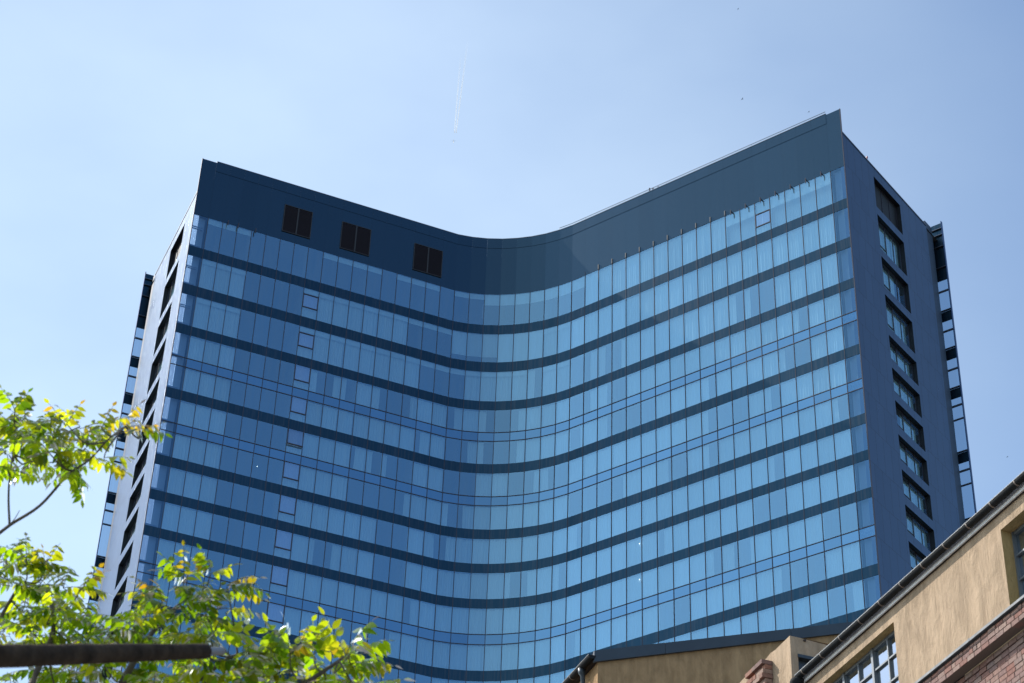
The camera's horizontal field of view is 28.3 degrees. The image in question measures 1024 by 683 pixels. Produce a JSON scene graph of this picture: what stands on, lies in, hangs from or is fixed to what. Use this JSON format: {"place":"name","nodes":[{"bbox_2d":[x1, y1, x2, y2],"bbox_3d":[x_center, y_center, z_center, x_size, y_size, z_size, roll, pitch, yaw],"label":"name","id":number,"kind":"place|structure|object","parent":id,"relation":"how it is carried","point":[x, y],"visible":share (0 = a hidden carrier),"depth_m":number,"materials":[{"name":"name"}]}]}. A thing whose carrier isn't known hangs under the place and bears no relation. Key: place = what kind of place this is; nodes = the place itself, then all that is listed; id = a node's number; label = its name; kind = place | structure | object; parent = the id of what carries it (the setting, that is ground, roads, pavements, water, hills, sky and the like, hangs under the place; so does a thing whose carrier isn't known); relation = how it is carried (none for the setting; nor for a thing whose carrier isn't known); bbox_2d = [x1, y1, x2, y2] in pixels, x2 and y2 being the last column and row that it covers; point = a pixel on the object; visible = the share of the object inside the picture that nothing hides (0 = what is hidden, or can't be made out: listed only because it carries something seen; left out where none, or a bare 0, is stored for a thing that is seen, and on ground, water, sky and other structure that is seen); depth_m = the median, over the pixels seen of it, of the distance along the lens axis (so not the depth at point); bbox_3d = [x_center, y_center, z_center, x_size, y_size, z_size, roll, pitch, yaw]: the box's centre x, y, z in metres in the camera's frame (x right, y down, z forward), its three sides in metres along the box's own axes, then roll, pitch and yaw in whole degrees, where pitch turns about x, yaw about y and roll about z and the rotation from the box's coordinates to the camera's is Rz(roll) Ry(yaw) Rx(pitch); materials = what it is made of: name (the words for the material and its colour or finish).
{"place":"outdoors","nodes":[
{"label":"outdoors","id":0,"kind":"place"},
{"bbox_2d":[0,0,1023,682],"label":"sky","id":1,"kind":"structure","parent":0,"point":[568,111],"materials":[{"name":"blue"}]},
{"label":"ground","id":2,"kind":"structure","parent":0,"visible":0},
{"bbox_2d":[76,108,976,682],"bbox_3d":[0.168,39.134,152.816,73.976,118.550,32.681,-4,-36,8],"label":"office tower","id":3,"kind":"structure","parent":2,"relation":"on","point":[714,398],"depth_m":166.03,"materials":[{"name":"blue glass"}]},
{"bbox_2d":[115,540,133,588],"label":"side window","id":4,"kind":"structure","parent":3,"relation":"in","point":[125,559],"depth_m":164.63,"materials":[{"name":"black glass"}]},
{"bbox_2d":[120,507,138,554],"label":"side window","id":5,"kind":"structure","parent":3,"relation":"in","point":[130,526],"depth_m":166.49,"materials":[{"name":"black glass"}]},
{"bbox_2d":[126,474,143,520],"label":"side window","id":6,"kind":"structure","parent":3,"relation":"in","point":[138,488],"depth_m":168.33,"materials":[{"name":"black glass"}]},
{"bbox_2d":[147,339,165,393],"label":"side window","id":7,"kind":"structure","parent":3,"relation":"in","point":[157,360],"depth_m":176.19,"materials":[{"name":"black glass"}]},
{"bbox_2d":[153,302,171,355],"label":"side window","id":8,"kind":"structure","parent":3,"relation":"in","point":[163,323],"depth_m":178.53,"materials":[{"name":"black glass"}]},
{"bbox_2d":[159,261,178,319],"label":"side window","id":9,"kind":"structure","parent":3,"relation":"in","point":[170,282],"depth_m":181.06,"materials":[{"name":"black glass"}]},
{"bbox_2d":[166,224,184,278],"bbox_3d":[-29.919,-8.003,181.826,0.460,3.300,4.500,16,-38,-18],"label":"side window","id":10,"kind":"structure","parent":3,"relation":"in","point":[176,249],"depth_m":183.48,"materials":[{"name":"black glass"}]},
{"bbox_2d":[192,297,210,329],"bbox_3d":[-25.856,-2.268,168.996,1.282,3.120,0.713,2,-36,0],"label":"window","id":11,"kind":"structure","parent":3,"relation":"in","point":[202,307],"depth_m":168.91,"materials":[{"name":"blue glass"}]},
{"bbox_2d":[204,218,222,252],"bbox_3d":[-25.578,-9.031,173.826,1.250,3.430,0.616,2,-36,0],"label":"window","id":12,"kind":"structure","parent":3,"relation":"in","point":[214,228],"depth_m":173.80,"materials":[{"name":"blue glass"}]},
{"bbox_2d":[207,301,225,334],"bbox_3d":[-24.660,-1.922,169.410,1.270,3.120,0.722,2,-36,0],"label":"window","id":13,"kind":"structure","parent":3,"relation":"in","point":[217,312],"depth_m":169.32,"materials":[{"name":"blue glass"}]},
{"bbox_2d":[219,222,236,256],"bbox_3d":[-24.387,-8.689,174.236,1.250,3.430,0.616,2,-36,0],"label":"window","id":14,"kind":"structure","parent":3,"relation":"in","point":[228,236],"depth_m":174.18,"materials":[{"name":"blue glass"}]},
{"bbox_2d":[233,227,251,260],"bbox_3d":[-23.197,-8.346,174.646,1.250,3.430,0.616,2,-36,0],"label":"window","id":15,"kind":"structure","parent":3,"relation":"in","point":[243,237],"depth_m":174.59,"materials":[{"name":"blue glass"}]},
{"bbox_2d":[266,602,284,630],"bbox_3d":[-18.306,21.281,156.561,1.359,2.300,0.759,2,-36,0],"label":"window","id":16,"kind":"structure","parent":3,"relation":"in","point":[275,612],"depth_m":156.60,"materials":[{"name":"blue glass"}]},
{"bbox_2d":[270,565,288,594],"bbox_3d":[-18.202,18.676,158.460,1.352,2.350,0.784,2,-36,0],"label":"window","id":17,"kind":"structure","parent":3,"relation":"in","point":[279,578],"depth_m":158.40,"materials":[{"name":"blue glass"}]},
{"bbox_2d":[274,529,292,558],"bbox_3d":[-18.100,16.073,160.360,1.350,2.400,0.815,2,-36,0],"label":"window","id":18,"kind":"structure","parent":3,"relation":"in","point":[283,542],"depth_m":160.27,"materials":[{"name":"blue glass"}]},
{"bbox_2d":[278,495,296,523],"bbox_3d":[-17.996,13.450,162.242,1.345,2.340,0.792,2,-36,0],"label":"window","id":19,"kind":"structure","parent":3,"relation":"in","point":[287,507],"depth_m":162.16,"materials":[{"name":"blue glass"}]},
{"bbox_2d":[282,462,299,488],"bbox_3d":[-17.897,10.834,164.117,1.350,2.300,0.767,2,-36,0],"label":"window","id":20,"kind":"structure","parent":3,"relation":"in","point":[291,471],"depth_m":164.05,"materials":[{"name":"blue glass"}]},
{"bbox_2d":[286,428,303,454],"bbox_3d":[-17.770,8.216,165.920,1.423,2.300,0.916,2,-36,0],"label":"window","id":21,"kind":"structure","parent":3,"relation":"in","point":[295,438],"depth_m":165.84,"materials":[{"name":"blue glass"}]},
{"bbox_2d":[290,396,306,422],"bbox_3d":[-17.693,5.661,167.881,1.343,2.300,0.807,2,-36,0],"label":"window","id":22,"kind":"structure","parent":3,"relation":"in","point":[297,412],"depth_m":167.80,"materials":[{"name":"blue glass"}]},
{"bbox_2d":[293,364,310,389],"bbox_3d":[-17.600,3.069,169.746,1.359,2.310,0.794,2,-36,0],"label":"window","id":23,"kind":"structure","parent":3,"relation":"in","point":[301,377],"depth_m":169.69,"materials":[{"name":"blue glass"}]},
{"bbox_2d":[297,326,314,358],"bbox_3d":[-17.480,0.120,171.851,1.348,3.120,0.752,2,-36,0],"label":"window","id":24,"kind":"structure","parent":3,"relation":"in","point":[305,342],"depth_m":171.78,"materials":[{"name":"blue glass"}]},
{"bbox_2d":[301,288,318,319],"bbox_3d":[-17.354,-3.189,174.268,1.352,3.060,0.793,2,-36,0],"label":"window","id":25,"kind":"structure","parent":3,"relation":"in","point":[310,299],"depth_m":174.18,"materials":[{"name":"blue glass"}]},
{"bbox_2d":[306,248,322,281],"bbox_3d":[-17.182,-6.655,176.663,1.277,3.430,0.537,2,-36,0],"label":"window","id":26,"kind":"structure","parent":3,"relation":"in","point":[315,257],"depth_m":176.67,"materials":[{"name":"blue glass"}]},
{"bbox_2d":[312,330,329,362],"bbox_3d":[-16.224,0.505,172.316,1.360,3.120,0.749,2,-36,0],"label":"window","id":27,"kind":"structure","parent":3,"relation":"in","point":[321,342],"depth_m":172.24,"materials":[{"name":"blue glass"}]},
{"bbox_2d":[321,252,337,286],"bbox_3d":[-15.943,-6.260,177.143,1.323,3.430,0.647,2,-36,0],"label":"window","id":28,"kind":"structure","parent":3,"relation":"in","point":[330,261],"depth_m":177.10,"materials":[{"name":"blue glass"}]},
{"bbox_2d":[328,334,344,367],"bbox_3d":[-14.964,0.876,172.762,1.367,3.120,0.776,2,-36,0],"label":"window","id":29,"kind":"structure","parent":3,"relation":"in","point":[337,344],"depth_m":172.66,"materials":[{"name":"blue glass"}]},
{"bbox_2d":[336,256,352,290],"bbox_3d":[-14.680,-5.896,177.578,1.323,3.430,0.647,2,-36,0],"label":"window","id":30,"kind":"structure","parent":3,"relation":"in","point":[344,272],"depth_m":177.53,"materials":[{"name":"blue glass"}]},
{"bbox_2d":[343,339,360,371],"bbox_3d":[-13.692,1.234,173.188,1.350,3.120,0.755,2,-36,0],"label":"window","id":31,"kind":"structure","parent":3,"relation":"in","point":[352,348],"depth_m":173.08,"materials":[{"name":"blue glass"}]},
{"bbox_2d":[351,261,367,294],"bbox_3d":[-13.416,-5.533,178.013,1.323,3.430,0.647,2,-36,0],"label":"window","id":32,"kind":"structure","parent":3,"relation":"in","point":[359,275],"depth_m":177.97,"materials":[{"name":"blue glass"}]},
{"bbox_2d":[359,343,375,375],"bbox_3d":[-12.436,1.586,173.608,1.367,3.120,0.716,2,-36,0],"label":"window","id":33,"kind":"structure","parent":3,"relation":"in","point":[367,353],"depth_m":173.55,"materials":[{"name":"blue glass"}]},
{"bbox_2d":[366,265,381,299],"bbox_3d":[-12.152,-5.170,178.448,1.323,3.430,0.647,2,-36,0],"label":"window","id":34,"kind":"structure","parent":3,"relation":"in","point":[374,277],"depth_m":178.40,"materials":[{"name":"blue glass"}]},
{"bbox_2d":[380,269,396,303],"bbox_3d":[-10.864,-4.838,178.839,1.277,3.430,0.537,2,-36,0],"label":"window","id":35,"kind":"structure","parent":3,"relation":"in","point":[388,289],"depth_m":178.84,"materials":[{"name":"blue glass"}]},
{"bbox_2d":[449,368,464,399],"bbox_3d":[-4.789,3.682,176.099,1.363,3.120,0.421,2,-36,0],"label":"window","id":36,"kind":"structure","parent":3,"relation":"in","point":[457,376],"depth_m":176.07,"materials":[{"name":"blue glass"}]},
{"bbox_2d":[453,290,468,322],"bbox_3d":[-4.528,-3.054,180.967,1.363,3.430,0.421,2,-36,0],"label":"window","id":37,"kind":"structure","parent":3,"relation":"in","point":[461,303],"depth_m":180.90,"materials":[{"name":"blue glass"}]},
{"bbox_2d":[464,370,480,400],"bbox_3d":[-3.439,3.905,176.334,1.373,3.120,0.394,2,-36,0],"label":"window","id":38,"kind":"structure","parent":3,"relation":"in","point":[472,378],"depth_m":176.24,"materials":[{"name":"blue glass"}]},
{"bbox_2d":[468,293,484,324],"bbox_3d":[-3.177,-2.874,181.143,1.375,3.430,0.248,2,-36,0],"label":"window","id":39,"kind":"structure","parent":3,"relation":"in","point":[476,304],"depth_m":181.08,"materials":[{"name":"blue glass"}]},
{"bbox_2d":[480,372,495,400],"bbox_3d":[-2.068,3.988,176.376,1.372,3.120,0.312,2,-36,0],"label":"window","id":40,"kind":"structure","parent":3,"relation":"in","point":[488,379],"depth_m":176.28,"materials":[{"name":"blue glass"}]},
{"bbox_2d":[484,294,499,324],"bbox_3d":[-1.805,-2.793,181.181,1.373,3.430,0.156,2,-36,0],"label":"window","id":41,"kind":"structure","parent":3,"relation":"in","point":[491,309],"depth_m":181.17,"materials":[{"name":"blue glass"}]},
{"bbox_2d":[496,371,511,400],"bbox_3d":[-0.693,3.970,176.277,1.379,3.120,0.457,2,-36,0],"label":"window","id":42,"kind":"structure","parent":3,"relation":"in","point":[504,379],"depth_m":176.19,"materials":[{"name":"blue glass"}]},
{"bbox_2d":[499,294,514,324],"bbox_3d":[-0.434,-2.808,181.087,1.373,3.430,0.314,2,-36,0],"label":"window","id":43,"kind":"structure","parent":3,"relation":"in","point":[507,301],"depth_m":181.03,"materials":[{"name":"blue glass"}]},
{"bbox_2d":[511,370,526,400],"bbox_3d":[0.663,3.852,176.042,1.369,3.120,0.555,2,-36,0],"label":"window","id":44,"kind":"structure","parent":3,"relation":"in","point":[519,378],"depth_m":175.98,"materials":[{"name":"blue glass"}]},
{"bbox_2d":[514,292,529,324],"bbox_3d":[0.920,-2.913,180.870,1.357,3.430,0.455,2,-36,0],"label":"window","id":45,"kind":"structure","parent":3,"relation":"in","point":[522,300],"depth_m":180.84,"materials":[{"name":"blue glass"}]},
{"bbox_2d":[682,229,696,264],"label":"window","id":46,"kind":"structure","parent":3,"relation":"in","point":[689,238],"depth_m":173.04,"materials":[{"name":"blue glass"}]},
{"bbox_2d":[696,223,710,259],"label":"window","id":47,"kind":"structure","parent":3,"relation":"in","point":[703,232],"depth_m":172.24,"materials":[{"name":"blue glass"}]},
{"bbox_2d":[699,302,713,337],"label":"window","id":48,"kind":"structure","parent":3,"relation":"in","point":[706,326],"depth_m":167.43,"materials":[{"name":"blue glass"}]},
{"bbox_2d":[711,216,725,252],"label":"window","id":49,"kind":"structure","parent":3,"relation":"in","point":[718,240],"depth_m":171.57,"materials":[{"name":"blue glass"}]},
{"bbox_2d":[714,296,728,331],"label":"window","id":50,"kind":"structure","parent":3,"relation":"in","point":[721,318],"depth_m":166.70,"materials":[{"name":"blue glass"}]},
{"bbox_2d":[723,579,739,610],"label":"window","id":51,"kind":"structure","parent":3,"relation":"in","point":[730,589],"depth_m":151.41,"materials":[{"name":"blue glass"}]},
{"bbox_2d":[725,210,740,246],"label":"window","id":52,"kind":"structure","parent":3,"relation":"in","point":[733,220],"depth_m":170.82,"materials":[{"name":"blue glass"}]},
{"bbox_2d":[728,290,743,325],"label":"window","id":53,"kind":"structure","parent":3,"relation":"in","point":[736,308],"depth_m":165.96,"materials":[{"name":"blue glass"}]},
{"bbox_2d":[740,204,755,240],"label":"window","id":54,"kind":"structure","parent":3,"relation":"in","point":[747,216],"depth_m":170.11,"materials":[{"name":"blue glass"}]},
{"bbox_2d":[739,574,756,605],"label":"window","id":55,"kind":"structure","parent":3,"relation":"in","point":[747,584],"depth_m":150.67,"materials":[{"name":"blue glass"}]},
{"bbox_2d":[744,284,759,319],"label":"window","id":56,"kind":"structure","parent":3,"relation":"in","point":[751,295],"depth_m":165.24,"materials":[{"name":"blue glass"}]},
{"bbox_2d":[755,198,770,234],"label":"window","id":57,"kind":"structure","parent":3,"relation":"in","point":[762,210],"depth_m":169.36,"materials":[{"name":"blue glass"}]},
{"bbox_2d":[754,530,771,561],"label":"window","id":58,"kind":"structure","parent":3,"relation":"in","point":[762,540],"depth_m":151.85,"materials":[{"name":"blue glass"}]},
{"bbox_2d":[756,569,773,599],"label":"window","id":59,"kind":"structure","parent":3,"relation":"in","point":[764,579],"depth_m":149.94,"materials":[{"name":"blue glass"}]},
{"bbox_2d":[759,278,774,313],"bbox_3d":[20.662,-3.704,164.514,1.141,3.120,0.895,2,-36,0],"label":"window","id":60,"kind":"structure","parent":3,"relation":"in","point":[766,288],"depth_m":164.51,"materials":[{"name":"blue glass"}]},
{"bbox_2d":[770,191,785,228],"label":"window","id":61,"kind":"structure","parent":3,"relation":"in","point":[777,203],"depth_m":168.66,"materials":[{"name":"blue glass"}]},
{"bbox_2d":[769,488,786,519],"bbox_3d":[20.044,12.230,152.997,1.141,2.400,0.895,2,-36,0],"label":"window","id":62,"kind":"structure","parent":3,"relation":"in","point":[777,498],"depth_m":153.01,"materials":[{"name":"blue glass"}]},
{"bbox_2d":[771,525,788,556],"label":"window","id":63,"kind":"structure","parent":3,"relation":"in","point":[779,536],"depth_m":151.11,"materials":[{"name":"blue glass"}]},
{"bbox_2d":[773,563,790,594],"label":"window","id":64,"kind":"structure","parent":3,"relation":"in","point":[781,574],"depth_m":149.21,"materials":[{"name":"blue glass"}]},
{"bbox_2d":[774,272,790,307],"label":"window","id":65,"kind":"structure","parent":3,"relation":"in","point":[782,283],"depth_m":163.79,"materials":[{"name":"blue glass"}]},
{"bbox_2d":[785,185,800,221],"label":"window","id":66,"kind":"structure","parent":3,"relation":"in","point":[792,197],"depth_m":167.92,"materials":[{"name":"blue glass"}]},
{"bbox_2d":[786,482,802,513],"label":"window","id":67,"kind":"structure","parent":3,"relation":"in","point":[794,495],"depth_m":152.30,"materials":[{"name":"blue glass"}]},
{"bbox_2d":[787,226,803,260],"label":"window","id":68,"kind":"structure","parent":3,"relation":"in","point":[795,237],"depth_m":165.48,"materials":[{"name":"blue glass"}]},
{"bbox_2d":[788,519,805,550],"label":"window","id":69,"kind":"structure","parent":3,"relation":"in","point":[796,530],"depth_m":150.38,"materials":[{"name":"blue glass"}]},
{"bbox_2d":[790,265,806,301],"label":"window","id":70,"kind":"structure","parent":3,"relation":"in","point":[797,280],"depth_m":163.07,"materials":[{"name":"blue glass"}]},
{"bbox_2d":[790,558,807,589],"bbox_3d":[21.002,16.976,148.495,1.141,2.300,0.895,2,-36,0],"label":"window","id":71,"kind":"structure","parent":3,"relation":"in","point":[799,577],"depth_m":148.48,"materials":[{"name":"blue glass"}]},
{"bbox_2d":[800,179,816,215],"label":"window","id":72,"kind":"structure","parent":3,"relation":"in","point":[807,190],"depth_m":167.23,"materials":[{"name":"blue glass"}]},
{"bbox_2d":[803,220,819,253],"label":"window","id":73,"kind":"structure","parent":3,"relation":"in","point":[810,230],"depth_m":164.75,"materials":[{"name":"blue glass"}]},
{"bbox_2d":[803,476,819,508],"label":"window","id":74,"kind":"structure","parent":3,"relation":"in","point":[811,490],"depth_m":151.56,"materials":[{"name":"blue glass"}]},
{"bbox_2d":[805,259,822,294],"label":"window","id":75,"kind":"structure","parent":3,"relation":"in","point":[813,275],"depth_m":162.36,"materials":[{"name":"blue glass"}]},
{"bbox_2d":[805,514,822,544],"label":"window","id":76,"kind":"structure","parent":3,"relation":"in","point":[813,525],"depth_m":149.68,"materials":[{"name":"blue glass"}]},
{"bbox_2d":[807,552,825,583],"bbox_3d":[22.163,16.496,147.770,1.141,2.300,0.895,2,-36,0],"label":"window","id":77,"kind":"structure","parent":3,"relation":"in","point":[816,565],"depth_m":147.79,"materials":[{"name":"blue glass"}]},
{"bbox_2d":[810,591,827,623],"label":"window","id":78,"kind":"structure","parent":3,"relation":"in","point":[818,602],"depth_m":145.89,"materials":[{"name":"blue glass"}]},
{"bbox_2d":[815,172,833,209],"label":"window","id":79,"kind":"structure","parent":3,"relation":"in","point":[823,184],"depth_m":166.53,"materials":[{"name":"blue glass"}]},
{"bbox_2d":[818,213,836,247],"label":"window","id":80,"kind":"structure","parent":3,"relation":"in","point":[826,224],"depth_m":164.01,"materials":[{"name":"blue glass"}]},
{"bbox_2d":[820,470,837,502],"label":"window","id":81,"kind":"structure","parent":3,"relation":"in","point":[828,483],"depth_m":150.82,"materials":[{"name":"blue glass"}]},
{"bbox_2d":[821,253,840,288],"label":"window","id":82,"kind":"structure","parent":3,"relation":"in","point":[829,269],"depth_m":161.61,"materials":[{"name":"blue glass"}]},
{"bbox_2d":[822,508,839,539],"bbox_3d":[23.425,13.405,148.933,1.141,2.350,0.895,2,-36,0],"label":"window","id":83,"kind":"structure","parent":3,"relation":"in","point":[831,524],"depth_m":148.95,"materials":[{"name":"blue glass"}]},
{"bbox_2d":[825,547,842,578],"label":"window","id":84,"kind":"structure","parent":3,"relation":"in","point":[833,558],"depth_m":147.04,"materials":[{"name":"blue glass"}]},
{"bbox_2d":[827,585,845,618],"bbox_3d":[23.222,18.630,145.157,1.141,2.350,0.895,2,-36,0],"label":"window","id":85,"kind":"structure","parent":3,"relation":"in","point":[836,596],"depth_m":145.15,"materials":[{"name":"blue glass"}]},
{"bbox_2d":[837,465,856,496],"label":"window","id":86,"kind":"structure","parent":3,"relation":"in","point":[845,476],"depth_m":150.08,"materials":[{"name":"blue glass"}]},
{"bbox_2d":[839,502,857,534],"bbox_3d":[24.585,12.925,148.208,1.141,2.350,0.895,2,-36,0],"label":"window","id":87,"kind":"structure","parent":3,"relation":"in","point":[848,513],"depth_m":148.23,"materials":[{"name":"blue glass"}]},
{"bbox_2d":[842,541,862,572],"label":"window","id":88,"kind":"structure","parent":3,"relation":"in","point":[851,552],"depth_m":146.32,"materials":[{"name":"blue glass"}]},
{"bbox_2d":[845,580,865,613],"bbox_3d":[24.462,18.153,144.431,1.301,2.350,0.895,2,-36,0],"label":"window","id":89,"kind":"structure","parent":3,"relation":"in","point":[854,590],"depth_m":144.44,"materials":[{"name":"blue glass"}]},
{"bbox_2d":[874,177,902,233],"bbox_3d":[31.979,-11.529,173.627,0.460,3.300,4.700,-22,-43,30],"label":"side window","id":90,"kind":"structure","parent":3,"relation":"in","point":[885,202],"depth_m":174.57,"materials":[{"name":"black glass"}]},
{"bbox_2d":[877,214,906,275],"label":"side window","id":91,"kind":"structure","parent":3,"relation":"in","point":[885,245],"depth_m":172.28,"materials":[{"name":"blue glass"}]},
{"bbox_2d":[881,256,910,312],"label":"side window","id":92,"kind":"structure","parent":3,"relation":"in","point":[888,281],"depth_m":169.61,"materials":[{"name":"blue glass"}]},
{"bbox_2d":[885,295,914,352],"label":"side window","id":93,"kind":"structure","parent":3,"relation":"in","point":[896,325],"depth_m":167.43,"materials":[{"name":"blue glass"}]},
{"bbox_2d":[889,335,918,385],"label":"side window","id":94,"kind":"structure","parent":3,"relation":"in","point":[901,362],"depth_m":165.24,"materials":[{"name":"blue glass"}]},
{"bbox_2d":[892,368,921,417],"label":"side window","id":95,"kind":"structure","parent":3,"relation":"in","point":[898,389],"depth_m":163.39,"materials":[{"name":"blue glass"}]},
{"bbox_2d":[895,400,925,451],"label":"side window","id":96,"kind":"structure","parent":3,"relation":"in","point":[906,427],"depth_m":161.57,"materials":[{"name":"blue glass"}]},
{"bbox_2d":[898,434,928,485],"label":"side window","id":97,"kind":"structure","parent":3,"relation":"in","point":[905,457],"depth_m":159.65,"materials":[{"name":"blue glass"}]},
{"bbox_2d":[902,470,932,520],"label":"side window","id":98,"kind":"structure","parent":3,"relation":"in","point":[909,492],"depth_m":157.79,"materials":[{"name":"blue glass"}]},
{"bbox_2d":[905,505,935,551],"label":"side window","id":99,"kind":"structure","parent":3,"relation":"in","point":[916,531],"depth_m":155.91,"materials":[{"name":"glass"}]},
{"bbox_2d":[562,622,1023,682],"bbox_3d":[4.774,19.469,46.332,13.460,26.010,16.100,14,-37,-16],"label":"stucco building","id":100,"kind":"structure","parent":2,"relation":"on","point":[730,659],"depth_m":44.31,"materials":[{"name":"beige paint"}]},
{"bbox_2d":[790,471,1023,682],"bbox_3d":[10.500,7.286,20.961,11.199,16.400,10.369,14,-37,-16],"label":"brick workshop","id":101,"kind":"structure","parent":2,"relation":"on","point":[950,609],"depth_m":23.31,"materials":[{"name":"paint"}]},
{"bbox_2d":[740,636,828,682],"bbox_3d":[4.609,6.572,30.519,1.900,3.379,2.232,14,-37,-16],"label":"stair block","id":102,"kind":"structure","parent":101,"relation":"attached to","point":[789,657],"depth_m":30.39,"materials":[{"name":"paint"}]},
{"bbox_2d":[745,659,772,682],"bbox_3d":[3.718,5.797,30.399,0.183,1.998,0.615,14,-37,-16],"label":"brick stack","id":103,"kind":"object","parent":102,"relation":"attached to","point":[761,671],"visible":1,"depth_m":30.72,"materials":[{"name":"brown brick"}]},
{"bbox_2d":[823,622,898,682],"bbox_3d":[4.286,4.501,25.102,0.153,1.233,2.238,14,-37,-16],"label":"window","id":104,"kind":"structure","parent":101,"relation":"in","point":[876,662],"depth_m":25.06,"materials":[{"name":"paint"}]},
{"bbox_2d":[1001,510,1023,604],"bbox_3d":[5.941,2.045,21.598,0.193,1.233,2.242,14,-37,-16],"label":"window","id":105,"kind":"structure","parent":101,"relation":"in","point":[1012,535],"depth_m":22.58,"materials":[{"name":"paint"}]},
{"bbox_3d":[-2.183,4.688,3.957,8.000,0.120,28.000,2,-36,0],"label":"pavement","id":106,"kind":"structure","parent":0,"visible":0},
{"bbox_2d":[0,643,225,667],"bbox_3d":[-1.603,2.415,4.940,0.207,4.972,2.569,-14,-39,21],"label":"street pole","id":107,"kind":"object","parent":106,"relation":"on","point":[22,655],"visible":1,"depth_m":6.43,"materials":[{"name":"black metal"}]},
{"bbox_2d":[0,385,414,682],"bbox_3d":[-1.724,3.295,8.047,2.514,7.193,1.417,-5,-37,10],"label":"ailanthus tree","id":108,"kind":"object","parent":106,"relation":"on","point":[273,653],"visible":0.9,"depth_m":9.58,"materials":[{"name":"green plant"}]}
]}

